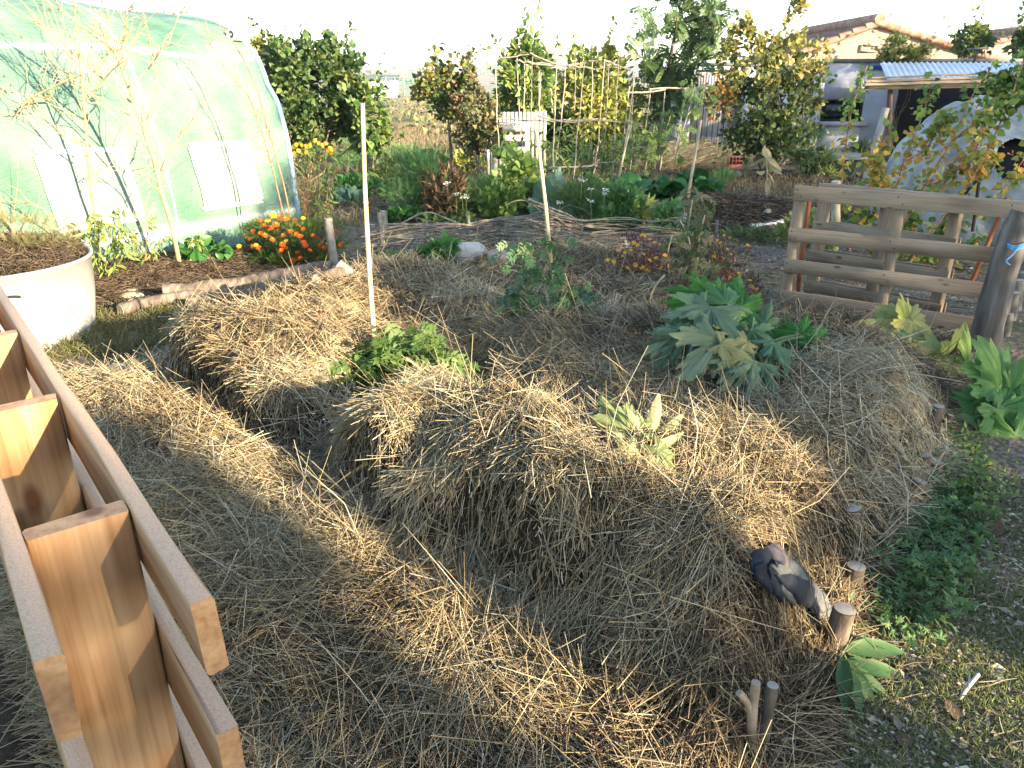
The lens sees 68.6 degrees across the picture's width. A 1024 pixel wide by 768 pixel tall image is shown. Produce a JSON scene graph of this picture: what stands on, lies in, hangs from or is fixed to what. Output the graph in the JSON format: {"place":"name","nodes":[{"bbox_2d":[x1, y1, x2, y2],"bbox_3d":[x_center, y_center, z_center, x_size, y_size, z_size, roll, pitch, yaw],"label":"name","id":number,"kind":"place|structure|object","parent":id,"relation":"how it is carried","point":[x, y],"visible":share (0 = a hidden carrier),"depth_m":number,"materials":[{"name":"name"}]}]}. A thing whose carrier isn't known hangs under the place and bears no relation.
{"place":"outdoors","nodes":[
{"label":"outdoors","id":0,"kind":"place"},
{"bbox_2d":[273,66,719,90],"bbox_3d":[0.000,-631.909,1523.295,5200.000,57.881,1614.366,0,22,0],"label":"hills","id":1,"kind":"structure","parent":0,"point":[485,80],"depth_m":1457.61,"materials":[{"name":"white"}]},
{"bbox_2d":[0,89,1023,767],"bbox_3d":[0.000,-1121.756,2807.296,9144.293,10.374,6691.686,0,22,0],"label":"ground","id":2,"kind":"structure","parent":0,"point":[10,747],"depth_m":2.55,"materials":[{"name":"brown soil"}]},
{"bbox_2d":[0,245,95,349],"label":"round tub","id":3,"kind":"object","parent":2,"relation":"on","point":[54,304],"visible":0.61,"depth_m":4.81,"materials":[{"name":"grey plastic"}]},
{"bbox_2d":[0,249,84,275],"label":"tub soil","id":4,"kind":"structure","parent":3,"relation":"in","point":[34,265],"depth_m":4.80,"materials":[{"name":"brown soil"}]},
{"bbox_2d":[0,228,87,275],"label":"dry weeds","id":5,"kind":"object","parent":4,"relation":"on","point":[53,252],"visible":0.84,"depth_m":4.83,"materials":[{"name":"plant"}]},
{"bbox_2d":[0,206,95,252],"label":"wilted greenery","id":6,"kind":"object","parent":4,"relation":"on","point":[24,219],"visible":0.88,"depth_m":5.02,"materials":[{"name":"brown plant"}]},
{"bbox_2d":[0,0,162,263],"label":"bare sapling","id":7,"kind":"object","parent":2,"relation":"on","point":[80,74],"visible":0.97,"depth_m":5.73,"materials":[{"name":"beige plant"}]},
{"bbox_2d":[73,207,140,279],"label":"tall weed","id":8,"kind":"object","parent":2,"relation":"on","point":[114,244],"visible":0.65,"depth_m":6.18,"materials":[{"name":"green plant"}]},
{"bbox_2d":[0,0,217,260],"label":"bare sapling","id":9,"kind":"object","parent":2,"relation":"on","point":[159,189],"visible":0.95,"depth_m":5.84,"materials":[{"name":"beige plant"}]},
{"bbox_2d":[0,286,244,767],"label":"wooden pallet","id":10,"kind":"object","parent":2,"relation":"on","point":[87,543],"visible":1,"depth_m":0.77,"materials":[{"name":"brown wood"}]},
{"bbox_2d":[124,213,172,265],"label":"tall weed","id":11,"kind":"object","parent":2,"relation":"on","point":[150,254],"visible":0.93,"depth_m":6.50,"materials":[{"name":"green plant"}]},
{"bbox_2d":[0,0,301,261],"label":"polytunnel","id":12,"kind":"structure","parent":2,"relation":"on","point":[223,184],"depth_m":7.03,"materials":[{"name":"green plastic"}]},
{"bbox_2d":[42,280,299,381],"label":"bank weeds","id":13,"kind":"object","parent":2,"relation":"on","point":[128,334],"visible":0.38,"depth_m":5.00,"materials":[{"name":"plant"}]},
{"bbox_2d":[174,234,235,261],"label":"broad weed","id":14,"kind":"object","parent":2,"relation":"on","point":[227,250],"visible":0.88,"depth_m":6.99,"materials":[{"name":"green plant"}]},
{"bbox_2d":[92,238,348,310],"bbox_3d":[-3.503,-0.827,6.190,4.786,0.279,1.781,-17,27,-36],"label":"garden bed","id":15,"kind":"object","parent":2,"relation":"on","point":[153,287],"visible":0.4,"depth_m":6.59,"materials":[{"name":"brown soil"}]},
{"bbox_2d":[116,263,359,315],"bbox_3d":[-1.877,-0.735,5.449,1.870,0.492,0.771,7,23,16],"label":"log","id":16,"kind":"object","parent":2,"relation":"on","point":[126,307],"visible":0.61,"depth_m":5.57,"materials":[{"name":"brown wood"}]},
{"bbox_2d":[161,260,332,292],"bbox_3d":[-2.119,-0.878,6.253,1.534,0.142,0.281,-20,29,-40],"label":"log","id":17,"kind":"object","parent":2,"relation":"on","point":[278,273],"visible":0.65,"depth_m":6.10,"materials":[{"name":"brown wood"}]},
{"bbox_2d":[185,274,319,308],"bbox_3d":[-1.743,-0.676,5.327,1.403,0.446,0.403,13,25,29],"label":"log","id":18,"kind":"object","parent":2,"relation":"on","point":[264,288],"visible":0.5,"depth_m":5.57,"materials":[{"name":"brown wood"}]},
{"bbox_2d":[234,208,351,267],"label":"marigold bush","id":19,"kind":"object","parent":2,"relation":"on","point":[305,229],"visible":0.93,"depth_m":7.05,"materials":[{"name":"green plant"}]},
{"bbox_2d":[279,161,339,233],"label":"dry red stalks","id":20,"kind":"object","parent":2,"relation":"on","point":[305,204],"visible":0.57,"depth_m":8.66,"materials":[{"name":"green plant"}]},
{"bbox_2d":[247,16,390,182],"bbox_3d":[-3.798,-5.454,14.578,2.932,3.135,1.983,0,22,0],"label":"leafy hedge shrub","id":21,"kind":"object","parent":2,"relation":"on","point":[289,68],"visible":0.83,"depth_m":14.14,"materials":[{"name":"green plant"}]},
{"bbox_2d":[291,138,347,220],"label":"tall yellow flowers","id":22,"kind":"object","parent":2,"relation":"on","point":[320,187],"visible":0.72,"depth_m":9.71,"materials":[{"name":"green plant"}]},
{"bbox_2d":[324,172,393,199],"bbox_3d":[-2.552,-3.206,12.320,1.250,0.558,0.888,0,22,0],"label":"leafy green","id":23,"kind":"object","parent":2,"relation":"on","point":[350,179],"visible":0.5,"depth_m":12.24,"materials":[{"name":"green plant"}]},
{"bbox_2d":[360,103,377,347],"bbox_3d":[-0.692,-0.677,3.619,0.033,1.270,0.082,-12,25,-27],"label":"bamboo cane","id":24,"kind":"object","parent":2,"relation":"on","point":[368,248],"visible":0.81,"depth_m":3.58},
{"bbox_2d":[340,53,408,170],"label":"leafy hedge shrub","id":25,"kind":"object","parent":2,"relation":"on","point":[375,142],"visible":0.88,"depth_m":14.09,"materials":[{"name":"green plant"}]},
{"bbox_2d":[373,149,412,199],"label":"dark herb","id":26,"kind":"object","parent":2,"relation":"on","point":[387,169],"visible":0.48,"depth_m":12.15,"materials":[{"name":"green plant"}]},
{"bbox_2d":[320,320,480,405],"bbox_3d":[-0.713,0.087,3.798,1.173,0.842,0.604,3,22,8],"label":"leafy tomato plant","id":27,"kind":"object","parent":2,"relation":"on","point":[408,346],"visible":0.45,"depth_m":3.66,"materials":[{"name":"green plant"}]},
{"bbox_2d":[378,204,430,222],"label":"strawberry plant","id":28,"kind":"object","parent":2,"relation":"on","point":[404,213],"visible":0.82,"depth_m":9.67,"materials":[{"name":"green plant"}]},
{"bbox_2d":[377,147,451,211],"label":"feathery herb","id":29,"kind":"object","parent":2,"relation":"on","point":[416,166],"visible":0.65,"depth_m":9.82,"materials":[{"name":"green plant"}]},
{"bbox_2d":[415,229,461,262],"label":"leafy plant","id":30,"kind":"object","parent":2,"relation":"on","point":[445,242],"visible":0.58,"depth_m":5.52,"materials":[{"name":"green plant"}]},
{"bbox_2d":[418,154,468,217],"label":"purple stem plant","id":31,"kind":"object","parent":2,"relation":"on","point":[438,196],"visible":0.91,"depth_m":9.62,"materials":[{"name":"brown plant"}]},
{"bbox_2d":[409,42,491,171],"bbox_3d":[-1.254,-5.018,14.093,1.344,2.552,1.324,10,24,24],"label":"young pear tree","id":32,"kind":"object","parent":2,"relation":"on","point":[426,86],"visible":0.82,"depth_m":13.78,"materials":[{"name":"green plant"}]},
{"bbox_2d":[292,84,652,134],"bbox_3d":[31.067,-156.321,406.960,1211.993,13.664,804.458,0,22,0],"label":"distant scrub","id":33,"kind":"object","parent":2,"relation":"on","point":[411,113],"visible":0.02,"depth_m":72.51,"materials":[{"name":"beige plant"}]},
{"bbox_2d":[429,43,521,182],"bbox_3d":[-0.655,-4.830,13.696,1.744,2.577,0.862,0,22,0],"label":"dark shrub","id":34,"kind":"object","parent":2,"relation":"on","point":[478,136],"visible":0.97,"depth_m":13.61,"materials":[{"name":"green plant"}]},
{"bbox_2d":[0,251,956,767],"bbox_3d":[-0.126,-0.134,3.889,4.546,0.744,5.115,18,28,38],"label":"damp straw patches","id":35,"kind":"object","parent":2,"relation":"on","point":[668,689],"visible":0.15,"depth_m":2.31,"materials":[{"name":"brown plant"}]},
{"bbox_2d":[290,121,666,159],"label":"dry grass","id":36,"kind":"structure","parent":2,"relation":"on","point":[415,130],"depth_m":29.81,"materials":[{"name":"beige plant"}]},
{"bbox_2d":[0,217,991,767],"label":"straw mulch","id":37,"kind":"object","parent":2,"relation":"on","point":[564,317],"visible":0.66,"depth_m":2.49,"materials":[{"name":"beige plant"}]},
{"bbox_2d":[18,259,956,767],"bbox_3d":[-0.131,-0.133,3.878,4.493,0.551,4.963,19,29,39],"label":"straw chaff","id":38,"kind":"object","parent":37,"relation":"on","point":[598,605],"visible":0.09,"depth_m":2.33,"materials":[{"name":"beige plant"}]},
{"bbox_2d":[749,542,831,625],"bbox_3d":[0.802,0.586,2.188,0.438,0.376,0.138,-15,27,-34],"label":"work glove","id":39,"kind":"object","parent":37,"relation":"on","point":[786,575],"visible":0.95,"depth_m":2.09,"materials":[{"name":"grey fabric"}]},
{"bbox_2d":[467,179,528,222],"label":"lime leaved vine","id":40,"kind":"object","parent":2,"relation":"on","point":[492,200],"visible":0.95,"depth_m":9.63,"materials":[{"name":"green plant"}]},
{"bbox_2d":[492,121,530,180],"bbox_3d":[-0.032,-4.304,14.113,0.758,1.178,0.500,0,22,0],"label":"upright pallet","id":41,"kind":"object","parent":2,"relation":"on","point":[510,125],"visible":0.45,"depth_m":13.80,"materials":[{"name":"grey wood"}]},
{"bbox_2d":[486,112,548,176],"bbox_3d":[0.108,-4.706,14.946,1.240,1.346,0.065,0,22,0],"label":"picket fence","id":42,"kind":"object","parent":2,"relation":"on","point":[532,117],"visible":0.3,"depth_m":14.80,"materials":[{"name":"grey wood"}]},
{"bbox_2d":[486,133,550,208],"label":"lime leaved vine","id":43,"kind":"object","parent":2,"relation":"on","point":[519,168],"visible":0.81,"depth_m":9.92,"materials":[{"name":"green plant"}]},
{"bbox_2d":[484,0,582,152],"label":"laurel bush","id":44,"kind":"object","parent":2,"relation":"on","point":[507,90],"visible":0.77,"depth_m":15.50,"materials":[{"name":"green plant"}]},
{"bbox_2d":[361,198,719,252],"bbox_3d":[-0.130,-1.660,7.601,3.263,1.066,3.655,16,27,35],"label":"wattle edging","id":45,"kind":"object","parent":2,"relation":"on","point":[469,226],"visible":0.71,"depth_m":7.87,"materials":[{"name":"brown wicker"}]},
{"bbox_2d":[487,235,603,327],"bbox_3d":[0.163,-0.447,4.258,0.734,0.788,0.497,5,23,13],"label":"tomato plant","id":46,"kind":"object","parent":2,"relation":"on","point":[556,280],"visible":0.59,"depth_m":4.20,"materials":[{"name":"green plant"}]},
{"bbox_2d":[535,127,556,306],"bbox_3d":[0.201,-0.875,4.234,0.171,1.090,0.028,-8,23,-19],"label":"bamboo cane","id":47,"kind":"object","parent":2,"relation":"on","point":[541,170],"visible":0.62,"depth_m":4.14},
{"bbox_2d":[505,167,589,222],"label":"kale plant","id":48,"kind":"object","parent":2,"relation":"on","point":[557,177],"visible":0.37,"depth_m":9.57,"materials":[{"name":"green plant"}]},
{"bbox_2d":[96,167,1022,326],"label":"scattered straw","id":49,"kind":"object","parent":2,"relation":"on","point":[707,169],"visible":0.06,"depth_m":8.90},
{"bbox_2d":[495,51,642,180],"bbox_3d":[0.975,-4.166,11.956,2.307,2.087,1.479,9,24,22],"label":"bean frame","id":50,"kind":"object","parent":2,"relation":"on","point":[553,64],"visible":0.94,"depth_m":11.66,"materials":[{"name":"wood"}]},
{"bbox_2d":[481,111,646,191],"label":"climbing beans","id":51,"kind":"object","parent":50,"relation":"attached to","point":[587,153],"visible":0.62,"depth_m":12.10,"materials":[{"name":"green plant"}]},
{"bbox_2d":[530,99,607,172],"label":"laurel bush","id":52,"kind":"object","parent":2,"relation":"on","point":[549,135],"visible":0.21,"depth_m":17.01,"materials":[{"name":"green plant"}]},
{"bbox_2d":[549,171,607,230],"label":"flowering herb","id":53,"kind":"object","parent":2,"relation":"on","point":[584,196],"visible":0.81,"depth_m":9.46,"materials":[{"name":"green plant"}]},
{"bbox_2d":[540,15,655,171],"bbox_3d":[1.838,-6.307,16.572,2.596,3.353,2.440,-9,24,-21],"label":"laurel bush","id":54,"kind":"object","parent":2,"relation":"on","point":[608,52],"visible":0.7,"depth_m":16.09,"materials":[{"name":"green plant"}]},
{"bbox_2d":[591,175,649,230],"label":"basil bush","id":55,"kind":"object","parent":2,"relation":"on","point":[614,195],"visible":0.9,"depth_m":9.13,"materials":[{"name":"green plant"}]},
{"bbox_2d":[589,393,683,481],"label":"young squash plant","id":56,"kind":"object","parent":2,"relation":"on","point":[666,455],"visible":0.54,"depth_m":2.61,"materials":[{"name":"green plant"}]},
{"bbox_2d":[618,172,655,198],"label":"chard plant","id":57,"kind":"object","parent":2,"relation":"on","point":[633,180],"visible":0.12,"depth_m":10.45,"materials":[{"name":"green plant"}]},
{"bbox_2d":[605,227,675,277],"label":"yellow flower plant","id":58,"kind":"object","parent":2,"relation":"on","point":[650,253],"visible":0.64,"depth_m":5.21,"materials":[{"name":"purple plant"}]},
{"bbox_2d":[612,79,718,176],"bbox_3d":[2.310,-3.825,11.285,1.568,1.430,0.977,0,22,0],"label":"staked tomato","id":59,"kind":"object","parent":2,"relation":"on","point":[650,156],"visible":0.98,"depth_m":11.24,"materials":[{"name":"plant"}]},
{"bbox_2d":[647,196,684,234],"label":"coriander plant","id":60,"kind":"object","parent":2,"relation":"on","point":[661,211],"visible":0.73,"depth_m":8.80,"materials":[{"name":"green plant"}]},
{"bbox_2d":[653,177,692,199],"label":"chard plant","id":61,"kind":"object","parent":2,"relation":"on","point":[666,187],"visible":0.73,"depth_m":12.39,"materials":[{"name":"green plant"}]},
{"bbox_2d":[623,0,738,174],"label":"feathery tree","id":62,"kind":"object","parent":2,"relation":"on","point":[705,40],"visible":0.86,"depth_m":15.76,"materials":[{"name":"green plant"}]},
{"bbox_2d":[647,186,730,287],"bbox_3d":[1.077,-0.820,4.860,0.560,0.896,0.526,18,28,38],"label":"tomato plant","id":63,"kind":"object","parent":2,"relation":"on","point":[696,238],"visible":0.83,"depth_m":4.71,"materials":[{"name":"green plant"}]},
{"bbox_2d":[618,136,765,169],"bbox_3d":[4.578,-5.785,19.126,3.957,1.087,2.114,0,22,0],"label":"dry grass heap","id":64,"kind":"object","parent":2,"relation":"on","point":[707,154],"visible":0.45,"depth_m":18.65,"materials":[{"name":"plant"}]},
{"bbox_2d":[690,176,729,196],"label":"chard plant","id":65,"kind":"object","parent":2,"relation":"on","point":[702,183],"visible":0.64,"depth_m":12.75,"materials":[{"name":"green plant"}]},
{"bbox_2d":[635,63,806,164],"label":"garden wall","id":66,"kind":"structure","parent":2,"relation":"on","point":[710,130],"depth_m":19.62,"materials":[{"name":"white paint"}]},
{"bbox_2d":[681,227,766,281],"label":"yellow flower plant","id":67,"kind":"object","parent":2,"relation":"on","point":[715,256],"visible":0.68,"depth_m":6.58,"materials":[{"name":"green plant"}]},
{"bbox_2d":[700,66,754,145],"bbox_3d":[5.272,-6.686,18.861,1.153,2.488,0.923,-7,23,-16],"label":"tree","id":68,"kind":"object","parent":2,"relation":"on","point":[722,87],"visible":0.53,"depth_m":18.57,"materials":[{"name":"green plant"}]},
{"bbox_2d":[640,271,829,396],"bbox_3d":[1.085,-0.212,3.578,0.847,0.514,1.047,8,23,19],"label":"courgette plant","id":69,"kind":"object","parent":2,"relation":"on","point":[703,300],"visible":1,"depth_m":3.43,"materials":[{"name":"green plant"}]},
{"bbox_2d":[715,270,774,306],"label":"yellow flower plant","id":70,"kind":"object","parent":2,"relation":"on","point":[757,288],"visible":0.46,"depth_m":5.94,"materials":[{"name":"brown plant"}]},
{"bbox_2d":[736,679,760,759],"bbox_3d":[0.559,0.851,1.804,0.072,0.343,0.028,0,22,0],"label":"forked stake","id":71,"kind":"object","parent":2,"relation":"on","point":[750,702],"visible":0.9,"depth_m":1.75,"materials":[{"name":"brown wood"}]},
{"bbox_2d":[687,186,812,236],"bbox_3d":[3.278,-2.422,10.235,1.578,0.583,3.907,9,24,22],"label":"heap straw","id":72,"kind":"object","parent":2,"relation":"on","point":[759,206],"visible":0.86,"depth_m":9.38,"materials":[{"name":"brown plant"}]},
{"bbox_2d":[719,221,786,242],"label":"green weed","id":73,"kind":"object","parent":2,"relation":"on","point":[741,230],"visible":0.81,"depth_m":8.45,"materials":[{"name":"green plant"}]},
{"bbox_2d":[749,145,781,194],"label":"corn stalk","id":74,"kind":"object","parent":2,"relation":"on","point":[774,166],"visible":0.99,"depth_m":12.43,"materials":[{"name":"green plant"}]},
{"bbox_2d":[757,681,778,753],"bbox_3d":[0.622,0.886,1.857,0.031,0.363,0.031,0,22,0],"label":"wooden stake","id":75,"kind":"object","parent":2,"relation":"on","point":[769,702],"visible":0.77,"depth_m":1.81,"materials":[{"name":"brown wood"}]},
{"bbox_2d":[702,0,837,182],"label":"vine covered shrub","id":76,"kind":"object","parent":2,"relation":"on","point":[769,118],"visible":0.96,"depth_m":14.71,"materials":[{"name":"green plant"}]},
{"bbox_2d":[793,144,845,178],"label":"green weed","id":77,"kind":"object","parent":2,"relation":"on","point":[826,154],"visible":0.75,"depth_m":15.68,"materials":[{"name":"green plant"}]},
{"bbox_2d":[800,151,867,177],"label":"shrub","id":78,"kind":"object","parent":2,"relation":"on","point":[855,156],"visible":0.23,"depth_m":16.14,"materials":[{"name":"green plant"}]},
{"bbox_2d":[824,601,856,655],"bbox_3d":[0.954,0.791,2.228,0.082,0.315,0.070,0,22,0],"label":"edge stump","id":79,"kind":"object","parent":2,"relation":"on","point":[841,618],"visible":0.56,"depth_m":2.17,"materials":[{"name":"brown wood"}]},
{"bbox_2d":[825,633,905,719],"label":"broad leaved plant","id":80,"kind":"object","parent":2,"relation":"on","point":[844,671],"visible":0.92,"depth_m":2.12,"materials":[{"name":"green plant"}]},
{"bbox_2d":[739,13,1008,74],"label":"tiled house","id":81,"kind":"structure","parent":2,"relation":"on","point":[849,38],"depth_m":27.37,"materials":[{"name":"paint"}]},
{"bbox_2d":[803,183,970,312],"bbox_3d":[2.698,-0.946,5.515,0.142,0.962,1.002,-20,29,-40],"label":"wooden pallet","id":82,"kind":"object","parent":2,"relation":"on","point":[875,260],"visible":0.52,"depth_m":5.49,"materials":[{"name":"brown wood"}]},
{"bbox_2d":[854,293,931,342],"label":"squash plant","id":83,"kind":"object","parent":2,"relation":"on","point":[897,312],"visible":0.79,"depth_m":4.38,"materials":[{"name":"green plant"}]},
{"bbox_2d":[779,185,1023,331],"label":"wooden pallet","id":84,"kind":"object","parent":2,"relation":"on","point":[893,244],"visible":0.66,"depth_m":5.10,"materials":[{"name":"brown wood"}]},
{"bbox_2d":[848,208,962,268],"bbox_3d":[3.761,-1.368,7.250,1.171,0.843,0.695,0,22,0],"label":"autumn fruit tree","id":85,"kind":"object","parent":2,"relation":"on","point":[856,219],"visible":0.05,"depth_m":7.10,"materials":[{"name":"green plant"}]},
{"bbox_2d":[865,13,952,162],"bbox_3d":[9.857,-7.449,19.208,2.106,3.668,0.920,0,22,0],"label":"climbing greenery","id":86,"kind":"object","parent":2,"relation":"on","point":[910,51],"visible":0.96,"depth_m":18.75,"materials":[{"name":"green plant"}]},
{"bbox_2d":[801,59,1022,159],"bbox_3d":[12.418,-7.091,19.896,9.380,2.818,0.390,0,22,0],"label":"plastered shed","id":87,"kind":"structure","parent":2,"relation":"on","point":[870,110],"depth_m":19.66,"materials":[{"name":"white paint"}]},
{"bbox_2d":[817,100,867,125],"bbox_3d":[8.683,-7.155,19.784,1.405,0.654,0.230,0,22,0],"label":"window","id":88,"kind":"structure","parent":87,"relation":"in","point":[831,108],"depth_m":19.81,"materials":[{"name":"black glass"}]},
{"bbox_2d":[862,62,1021,157],"bbox_3d":[12.521,-6.495,18.282,9.418,2.516,3.130,0,22,0],"label":"lean to roof","id":89,"kind":"object","parent":87,"relation":"attached to","point":[904,77],"visible":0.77,"depth_m":17.59,"materials":[{"name":"metal"}]},
{"bbox_2d":[804,465,1023,767],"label":"path grass","id":90,"kind":"structure","parent":2,"relation":"on","point":[959,668],"depth_m":2.14,"materials":[{"name":"green plant"}]},
{"bbox_2d":[810,45,1023,265],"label":"autumn fruit tree","id":91,"kind":"object","parent":2,"relation":"on","point":[1006,81],"visible":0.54,"depth_m":6.70,"materials":[{"name":"green plant"}]},
{"bbox_2d":[835,452,1004,650],"bbox_3d":[1.525,0.524,2.778,0.509,0.196,1.362,14,26,31],"label":"creeping ground cover","id":92,"kind":"object","parent":2,"relation":"on","point":[915,563],"visible":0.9,"depth_m":2.58,"materials":[{"name":"green plant"}]},
{"bbox_2d":[818,471,1023,767],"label":"path straw","id":93,"kind":"object","parent":2,"relation":"on","point":[959,664],"visible":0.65,"depth_m":2.18,"materials":[{"name":"plant"}]},
{"bbox_2d":[896,321,974,381],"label":"squash plant","id":94,"kind":"object","parent":2,"relation":"on","point":[964,344],"visible":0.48,"depth_m":4.24,"materials":[{"name":"green plant"}]},
{"bbox_2d":[869,92,1023,246],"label":"clay dome","id":95,"kind":"structure","parent":2,"relation":"on","point":[1012,138],"depth_m":8.26,"materials":[{"name":"white plastic"}]},
{"bbox_2d":[917,419,1023,531],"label":"weed carpet","id":96,"kind":"object","parent":2,"relation":"on","point":[979,473],"visible":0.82,"depth_m":3.21,"materials":[{"name":"green plant"}]},
{"bbox_2d":[941,0,1023,58],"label":"dark tree","id":97,"kind":"object","parent":2,"relation":"on","point":[978,34],"visible":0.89,"depth_m":24.39,"materials":[{"name":"green plant"}]},
{"bbox_2d":[949,335,1023,437],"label":"squash plant","id":98,"kind":"object","parent":2,"relation":"on","point":[991,401],"visible":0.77,"depth_m":3.75,"materials":[{"name":"green plant"}]},
{"bbox_2d":[962,26,1022,58],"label":"tiled house","id":99,"kind":"structure","parent":2,"relation":"on","point":[1004,41],"depth_m":38.47,"materials":[{"name":"paint"}]},
{"bbox_2d":[970,209,1023,354],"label":"leaning post","id":100,"kind":"object","parent":2,"relation":"on","point":[996,295],"visible":0.91,"depth_m":4.55,"materials":[{"name":"grey wood"}]},
{"bbox_2d":[1001,0,1023,58],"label":"dark conifer branch","id":101,"kind":"object","parent":2,"relation":"on","point":[1017,42],"visible":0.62,"depth_m":23.78,"materials":[{"name":"green plant"}]},
{"bbox_2d":[74,0,1023,73],"label":"sky","id":102,"kind":"structure","parent":0,"point":[404,30],"materials":[{"name":"white"}]},
{"bbox_2d":[293,143,886,230],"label":"dry grass","id":103,"kind":"structure","parent":0,"point":[654,176],"depth_m":14.82,"materials":[{"name":"plant"}]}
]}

